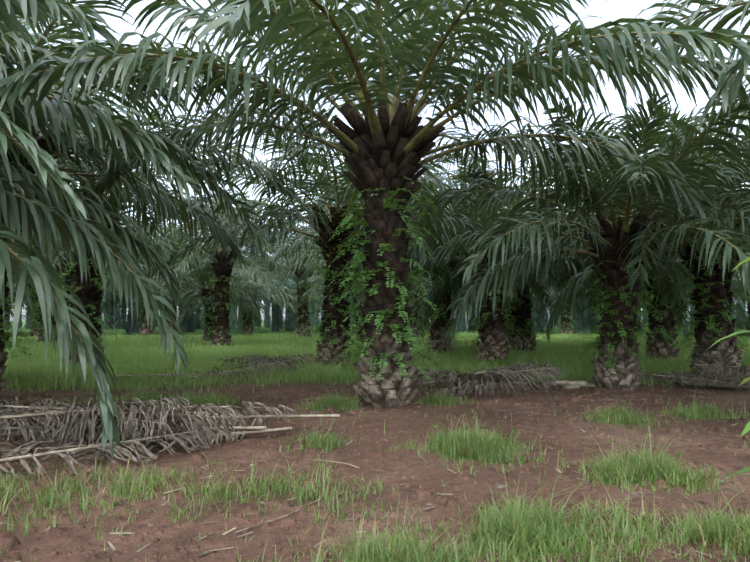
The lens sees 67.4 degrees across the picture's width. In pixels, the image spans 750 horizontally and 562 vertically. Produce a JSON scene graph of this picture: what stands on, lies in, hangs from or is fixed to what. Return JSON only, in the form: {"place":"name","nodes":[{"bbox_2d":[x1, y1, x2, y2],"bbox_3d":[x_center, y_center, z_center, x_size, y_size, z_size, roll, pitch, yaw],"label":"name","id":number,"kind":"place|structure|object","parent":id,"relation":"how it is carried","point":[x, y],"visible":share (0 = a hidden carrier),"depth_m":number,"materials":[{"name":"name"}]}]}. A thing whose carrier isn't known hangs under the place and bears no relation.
{"place":"outdoors","nodes":[
{"label":"outdoors","id":0,"kind":"place"},
{"bbox_2d":[0,321,749,561],"bbox_3d":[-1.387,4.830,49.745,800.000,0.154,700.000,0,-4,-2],"label":"ground","id":1,"kind":"structure","parent":0,"point":[61,543],"depth_m":5.44,"materials":[{"name":"brown soil"}]},
{"bbox_2d":[4,297,26,328],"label":"palm","id":2,"kind":"object","parent":1,"relation":"on","point":[9,317],"visible":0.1,"depth_m":83.92,"materials":[{"name":"plant"}]},
{"bbox_2d":[10,307,25,327],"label":"palm","id":3,"kind":"object","parent":1,"relation":"on","point":[20,322],"visible":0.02,"depth_m":94.72,"materials":[{"name":"green plant"}]},
{"bbox_2d":[10,295,32,328],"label":"palm","id":4,"kind":"object","parent":1,"relation":"on","point":[27,325],"visible":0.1,"depth_m":85.26,"materials":[{"name":"green plant"}]},
{"bbox_2d":[8,241,66,293],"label":"palm","id":5,"kind":"object","parent":1,"relation":"on","point":[15,279],"visible":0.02,"depth_m":25.89,"materials":[{"name":"green plant"}]},
{"bbox_2d":[16,225,65,262],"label":"palm","id":6,"kind":"object","parent":1,"relation":"on","point":[47,239],"visible":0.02,"depth_m":20.78,"materials":[{"name":"green plant"}]},
{"bbox_2d":[8,273,107,336],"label":"palm","id":7,"kind":"object","parent":1,"relation":"on","point":[35,330],"visible":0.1,"depth_m":47.06,"materials":[{"name":"green plant"}]},
{"bbox_2d":[16,233,156,342],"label":"palm","id":8,"kind":"object","parent":1,"relation":"on","point":[40,331],"visible":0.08,"depth_m":31.42,"materials":[{"name":"green plant"}]},
{"bbox_2d":[25,274,163,330],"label":"palm","id":9,"kind":"object","parent":1,"relation":"on","point":[102,310],"visible":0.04,"depth_m":52.30,"materials":[{"name":"green plant"}]},
{"bbox_2d":[0,0,208,459],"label":"palm","id":10,"kind":"object","parent":1,"relation":"on","point":[40,205],"visible":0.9,"depth_m":6.99,"materials":[{"name":"green plant"}]},
{"bbox_2d":[16,195,201,337],"bbox_3d":[-13.618,-0.566,25.967,10.752,7.635,10.474,-4,-5,44],"label":"palm","id":11,"kind":"object","parent":1,"relation":"on","point":[70,281],"visible":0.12,"depth_m":25.24,"materials":[{"name":"green plant"}]},
{"bbox_2d":[102,292,125,328],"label":"palm","id":12,"kind":"object","parent":1,"relation":"on","point":[110,306],"visible":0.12,"depth_m":80.61,"materials":[{"name":"green plant"}]},
{"bbox_2d":[102,296,126,328],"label":"palm","id":13,"kind":"object","parent":1,"relation":"on","point":[124,311],"visible":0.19,"depth_m":85.04,"materials":[{"name":"green plant"}]},
{"bbox_2d":[108,294,125,328],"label":"palm","id":14,"kind":"object","parent":1,"relation":"on","point":[116,314],"visible":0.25,"depth_m":81.06,"materials":[{"name":"green plant"}]},
{"bbox_2d":[2,83,264,364],"bbox_3d":[-8.835,-1.501,17.304,10.693,8.404,10.926,-4,-6,45],"label":"palm","id":15,"kind":"object","parent":1,"relation":"on","point":[88,294],"visible":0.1,"depth_m":17.01,"materials":[{"name":"green plant"}]},
{"bbox_2d":[0,0,303,390],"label":"palm","id":16,"kind":"object","parent":1,"relation":"on","point":[216,228],"visible":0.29,"depth_m":10.65,"materials":[{"name":"green plant"}]},
{"bbox_2d":[101,274,203,334],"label":"palm","id":17,"kind":"object","parent":1,"relation":"on","point":[146,329],"visible":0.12,"depth_m":47.53,"materials":[{"name":"green plant"}]},
{"bbox_2d":[119,222,194,333],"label":"palm","id":18,"kind":"object","parent":1,"relation":"on","point":[130,329],"visible":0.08,"depth_m":55.72,"materials":[{"name":"green plant"}]},
{"bbox_2d":[0,395,339,476],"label":"dead fronds","id":19,"kind":"object","parent":1,"relation":"on","point":[87,423],"visible":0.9,"depth_m":6.40,"materials":[{"name":"plant"}]},
{"bbox_2d":[101,216,247,334],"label":"palm","id":20,"kind":"object","parent":1,"relation":"on","point":[173,326],"visible":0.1,"depth_m":40.14,"materials":[{"name":"green plant"}]},
{"bbox_2d":[157,281,196,331],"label":"palm","id":21,"kind":"object","parent":1,"relation":"on","point":[184,327],"visible":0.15,"depth_m":62.28,"materials":[{"name":"green plant"}]},
{"bbox_2d":[159,262,198,331],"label":"palm","id":22,"kind":"object","parent":1,"relation":"on","point":[192,326],"visible":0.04,"depth_m":64.27,"materials":[{"name":"green plant"}]},
{"bbox_2d":[194,307,201,328],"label":"palm","id":23,"kind":"object","parent":1,"relation":"on","point":[196,322],"visible":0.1,"depth_m":84.72,"materials":[{"name":"plant"}]},
{"bbox_2d":[129,250,284,340],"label":"palm","id":24,"kind":"object","parent":1,"relation":"on","point":[246,302],"visible":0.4,"depth_m":32.46,"materials":[{"name":"green plant"}]},
{"bbox_2d":[114,353,315,381],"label":"dead fronds","id":25,"kind":"object","parent":1,"relation":"on","point":[268,360],"visible":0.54,"depth_m":13.82,"materials":[{"name":"plant"}]},
{"bbox_2d":[195,249,242,329],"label":"palm","id":26,"kind":"object","parent":1,"relation":"on","point":[201,320],"visible":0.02,"depth_m":77.90,"materials":[{"name":"green plant"}]},
{"bbox_2d":[123,190,320,346],"bbox_3d":[-7.671,-0.469,28.273,9.860,7.749,10.074,-1,-4,13],"label":"palm","id":27,"kind":"object","parent":1,"relation":"on","point":[223,264],"visible":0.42,"depth_m":27.85,"materials":[{"name":"green plant"}]},
{"bbox_2d":[156,237,296,333],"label":"palm","id":28,"kind":"object","parent":1,"relation":"on","point":[233,323],"visible":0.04,"depth_m":56.52,"materials":[{"name":"green plant"}]},
{"bbox_2d":[189,268,297,335],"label":"palm","id":29,"kind":"object","parent":1,"relation":"on","point":[247,328],"visible":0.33,"depth_m":47.88,"materials":[{"name":"green plant"}]},
{"bbox_2d":[236,259,256,329],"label":"palm","id":30,"kind":"object","parent":1,"relation":"on","point":[239,325],"visible":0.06,"depth_m":78.75,"materials":[{"name":"green plant"}]},
{"bbox_2d":[199,282,295,331],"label":"palm","id":31,"kind":"object","parent":1,"relation":"on","point":[253,327],"visible":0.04,"depth_m":62.83,"materials":[{"name":"green plant"}]},
{"bbox_2d":[235,299,271,327],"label":"palm","id":32,"kind":"object","parent":1,"relation":"on","point":[266,323],"visible":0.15,"depth_m":97.27,"materials":[{"name":"green plant"}]},
{"bbox_2d":[256,299,285,328],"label":"palm","id":33,"kind":"object","parent":1,"relation":"on","point":[280,320],"visible":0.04,"depth_m":84.94,"materials":[{"name":"plant"}]},
{"bbox_2d":[238,280,314,331],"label":"palm","id":34,"kind":"object","parent":1,"relation":"on","point":[275,325],"visible":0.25,"depth_m":65.36,"materials":[{"name":"plant"}]},
{"bbox_2d":[258,298,297,327],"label":"palm","id":35,"kind":"object","parent":1,"relation":"on","point":[295,323],"visible":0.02,"depth_m":88.93,"materials":[{"name":"green plant"}]},
{"bbox_2d":[266,258,318,330],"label":"palm","id":36,"kind":"object","parent":1,"relation":"on","point":[288,322],"visible":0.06,"depth_m":71.41,"materials":[{"name":"plant"}]},
{"bbox_2d":[232,218,357,336],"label":"palm","id":37,"kind":"object","parent":1,"relation":"on","point":[303,309],"visible":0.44,"depth_m":39.90,"materials":[{"name":"green plant"}]},
{"bbox_2d":[283,301,321,324],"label":"palm","id":38,"kind":"object","parent":1,"relation":"on","point":[318,318],"visible":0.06,"depth_m":111.69,"materials":[{"name":"plant"}]},
{"bbox_2d":[258,254,352,331],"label":"palm","id":39,"kind":"object","parent":1,"relation":"on","point":[312,312],"visible":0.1,"depth_m":61.95,"materials":[{"name":"plant"}]},
{"bbox_2d":[295,299,324,328],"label":"palm","id":40,"kind":"object","parent":1,"relation":"on","point":[322,315],"visible":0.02,"depth_m":79.94,"materials":[{"name":"plant"}]},
{"bbox_2d":[281,271,353,331],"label":"palm","id":41,"kind":"object","parent":1,"relation":"on","point":[351,298],"visible":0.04,"depth_m":61.84,"materials":[{"name":"plant"}]},
{"bbox_2d":[144,119,512,366],"bbox_3d":[-1.169,-1.065,16.876,9.961,7.563,10.540,3,-5,-36],"label":"palm","id":42,"kind":"object","parent":1,"relation":"on","point":[323,226],"visible":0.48,"depth_m":16.38,"materials":[{"name":"green plant"}]},
{"bbox_2d":[284,241,432,338],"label":"palm","id":43,"kind":"object","parent":1,"relation":"on","point":[306,293],"visible":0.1,"depth_m":32.75,"materials":[{"name":"green plant"}]},
{"bbox_2d":[294,275,424,334],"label":"palm","id":44,"kind":"object","parent":1,"relation":"on","point":[354,301],"visible":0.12,"depth_m":48.59,"materials":[{"name":"green plant"}]},
{"bbox_2d":[268,190,455,335],"bbox_3d":[-0.018,-0.784,27.767,10.926,8.404,10.693,-3,-7,35],"label":"palm","id":45,"kind":"object","parent":1,"relation":"on","point":[296,263],"visible":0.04,"depth_m":26.64,"materials":[{"name":"green plant"}]},
{"bbox_2d":[0,0,749,406],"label":"palm","id":46,"kind":"object","parent":1,"relation":"on","point":[390,144],"visible":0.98,"depth_m":8.77,"materials":[{"name":"green plant"}]},
{"bbox_2d":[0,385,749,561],"bbox_3d":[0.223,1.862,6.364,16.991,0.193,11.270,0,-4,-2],"label":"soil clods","id":47,"kind":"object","parent":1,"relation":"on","point":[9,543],"visible":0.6,"depth_m":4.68,"materials":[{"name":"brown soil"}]},
{"bbox_2d":[1,330,749,392],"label":"grass","id":48,"kind":"structure","parent":1,"relation":"on","point":[558,350],"depth_m":18.03,"materials":[{"name":"green plant"}]},
{"bbox_2d":[3,387,749,551],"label":"twigs","id":49,"kind":"object","parent":1,"relation":"on","point":[390,485],"visible":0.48,"depth_m":5.36,"materials":[{"name":"brown wood"}]},
{"bbox_2d":[409,216,464,336],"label":"palm","id":50,"kind":"object","parent":1,"relation":"on","point":[415,314],"visible":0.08,"depth_m":39.97,"materials":[{"name":"green plant"}]},
{"bbox_2d":[428,289,478,330],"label":"palm","id":51,"kind":"object","parent":1,"relation":"on","point":[462,324],"visible":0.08,"depth_m":67.79,"materials":[{"name":"plant"}]},
{"bbox_2d":[351,173,583,352],"bbox_3d":[2.975,-0.679,23.489,10.470,7.632,10.747,3,-5,-11],"label":"palm","id":52,"kind":"object","parent":1,"relation":"on","point":[437,337],"visible":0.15,"depth_m":22.67,"materials":[{"name":"green plant"}]},
{"bbox_2d":[468,301,478,329],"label":"palm","id":53,"kind":"object","parent":1,"relation":"on","point":[471,327],"visible":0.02,"depth_m":76.93,"materials":[{"name":"green plant"}]},
{"bbox_2d":[408,263,588,342],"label":"palm","id":54,"kind":"object","parent":1,"relation":"on","point":[556,282],"visible":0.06,"depth_m":28.89,"materials":[{"name":"green plant"}]},
{"bbox_2d":[412,361,594,397],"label":"dead fronds","id":55,"kind":"object","parent":1,"relation":"on","point":[493,377],"visible":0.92,"depth_m":11.42,"materials":[{"name":"plant"}]},
{"bbox_2d":[340,157,672,363],"bbox_3d":[3.851,-0.666,18.727,10.947,6.985,10.454,-6,-9,36],"label":"palm","id":56,"kind":"object","parent":1,"relation":"on","point":[494,344],"visible":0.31,"depth_m":18.11,"materials":[{"name":"green plant"}]},
{"bbox_2d":[407,182,645,352],"bbox_3d":[5.892,-0.414,23.166,10.947,6.985,10.454,-4,-2,16],"label":"palm","id":57,"kind":"object","parent":1,"relation":"on","point":[521,312],"visible":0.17,"depth_m":22.69,"materials":[{"name":"green plant"}]},
{"bbox_2d":[531,285,575,332],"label":"palm","id":58,"kind":"object","parent":1,"relation":"on","point":[534,317],"visible":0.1,"depth_m":57.73,"materials":[{"name":"green plant"}]},
{"bbox_2d":[536,295,571,331],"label":"palm","id":59,"kind":"object","parent":1,"relation":"on","point":[540,313],"visible":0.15,"depth_m":64.87,"materials":[{"name":"green plant"}]},
{"bbox_2d":[530,282,586,334],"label":"palm","id":60,"kind":"object","parent":1,"relation":"on","point":[566,324],"visible":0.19,"depth_m":48.41,"materials":[{"name":"green plant"}]},
{"bbox_2d":[536,290,590,332],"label":"palm","id":61,"kind":"object","parent":1,"relation":"on","point":[581,319],"visible":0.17,"depth_m":58.22,"materials":[{"name":"green plant"}]},
{"bbox_2d":[542,302,588,327],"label":"palm","id":62,"kind":"object","parent":1,"relation":"on","point":[545,315],"visible":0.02,"depth_m":94.80,"materials":[{"name":"green plant"}]},
{"bbox_2d":[552,300,589,327],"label":"palm","id":63,"kind":"object","parent":1,"relation":"on","point":[585,316],"visible":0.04,"depth_m":99.32,"materials":[{"name":"plant"}]},
{"bbox_2d":[570,307,577,329],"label":"palm","id":64,"kind":"object","parent":1,"relation":"on","point":[572,321],"visible":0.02,"depth_m":73.06,"materials":[{"name":"plant"}]},
{"bbox_2d":[410,89,749,390],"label":"palm","id":65,"kind":"object","parent":1,"relation":"on","point":[615,362],"visible":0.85,"depth_m":11.28,"materials":[{"name":"green plant"}]},
{"bbox_2d":[585,295,598,332],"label":"palm","id":66,"kind":"object","parent":1,"relation":"on","point":[591,322],"visible":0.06,"depth_m":59.59,"materials":[{"name":"green plant"}]},
{"bbox_2d":[530,207,694,342],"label":"palm","id":67,"kind":"object","parent":1,"relation":"on","point":[641,288],"visible":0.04,"depth_m":27.15,"materials":[{"name":"green plant"}]},
{"bbox_2d":[488,102,749,376],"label":"palm","id":68,"kind":"object","parent":1,"relation":"on","point":[711,300],"visible":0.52,"depth_m":13.58,"materials":[{"name":"green plant"}]},
{"bbox_2d":[513,154,749,360],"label":"palm","id":69,"kind":"object","parent":1,"relation":"on","point":[659,341],"visible":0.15,"depth_m":18.92,"materials":[{"name":"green plant"}]},
{"bbox_2d":[636,303,645,331],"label":"palm","id":70,"kind":"object","parent":1,"relation":"on","point":[640,327],"visible":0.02,"depth_m":64.69,"materials":[{"name":"plant"}]},
{"bbox_2d":[642,305,647,326],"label":"palm","id":71,"kind":"object","parent":1,"relation":"on","point":[643,309],"visible":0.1,"depth_m":94.34,"materials":[{"name":"green plant"}]},
{"bbox_2d":[570,258,749,334],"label":"palm","id":72,"kind":"object","parent":1,"relation":"on","point":[734,286],"visible":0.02,"depth_m":32.31,"materials":[{"name":"green plant"}]},
{"bbox_2d":[595,0,749,166],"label":"palm","id":73,"kind":"object","parent":1,"relation":"on","point":[730,96],"visible":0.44,"depth_m":8.56,"materials":[{"name":"green plant"}]},
{"bbox_2d":[637,283,739,333],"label":"palm","id":74,"kind":"object","parent":1,"relation":"on","point":[687,307],"depth_m":40.10,"materials":[{"name":"green plant"}]},
{"bbox_2d":[688,305,696,327],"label":"palm","id":75,"kind":"object","parent":1,"relation":"on","point":[692,312],"visible":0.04,"depth_m":97.30,"materials":[{"name":"green plant"}]},
{"bbox_2d":[639,364,749,388],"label":"dead fronds","id":76,"kind":"object","parent":1,"relation":"on","point":[724,381],"visible":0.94,"depth_m":12.20,"materials":[{"name":"plant"}]},
{"bbox_2d":[675,254,749,334],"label":"palm","id":77,"kind":"object","parent":1,"relation":"on","point":[685,332],"visible":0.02,"depth_m":51.94,"materials":[{"name":"green plant"}]},
{"bbox_2d":[675,183,749,344],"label":"palm","id":78,"kind":"object","parent":1,"relation":"on","point":[687,271],"depth_m":24.58,"materials":[{"name":"green plant"}]},
{"bbox_2d":[687,294,738,328],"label":"palm","id":79,"kind":"object","parent":1,"relation":"on","point":[733,310],"visible":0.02,"depth_m":80.18,"materials":[{"name":"green plant"}]},
{"bbox_2d":[688,297,746,306],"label":"palm","id":80,"kind":"object","parent":1,"relation":"on","point":[737,300],"depth_m":79.03,"materials":[{"name":"green plant"}]},
{"bbox_2d":[694,135,747,248],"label":"palm","id":81,"kind":"object","parent":1,"relation":"on","point":[743,136],"visible":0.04,"depth_m":13.82,"materials":[{"name":"green plant"}]},
{"bbox_2d":[708,257,749,485],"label":"leaves","id":82,"kind":"object","parent":1,"relation":"on","point":[746,428],"visible":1,"depth_m":2.69,"materials":[{"name":"green plant"}]},
{"bbox_2d":[729,252,749,301],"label":"palm","id":83,"kind":"object","parent":1,"relation":"on","point":[741,279],"depth_m":35.43,"materials":[{"name":"green plant"}]},
{"bbox_2d":[735,298,747,328],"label":"palm","id":84,"kind":"object","parent":1,"relation":"on","point":[741,325],"visible":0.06,"depth_m":82.95,"materials":[{"name":"plant"}]},
{"bbox_2d":[737,299,749,330],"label":"palm","id":85,"kind":"object","parent":1,"relation":"on","point":[747,324],"visible":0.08,"depth_m":58.22,"materials":[{"name":"green plant"}]},
{"bbox_2d":[741,297,749,332],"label":"palm","id":86,"kind":"object","parent":1,"relation":"on","point":[749,313],"visible":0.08,"depth_m":50.51,"materials":[{"name":"green plant"}]},
{"bbox_2d":[0,362,749,561],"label":"grass","id":87,"kind":"structure","parent":0,"point":[515,522],"depth_m":4.59,"materials":[{"name":"green plant"}]},
{"bbox_2d":[10,0,749,320],"label":"sky","id":88,"kind":"structure","parent":0,"point":[612,10],"materials":[{"name":"white"}]}
]}

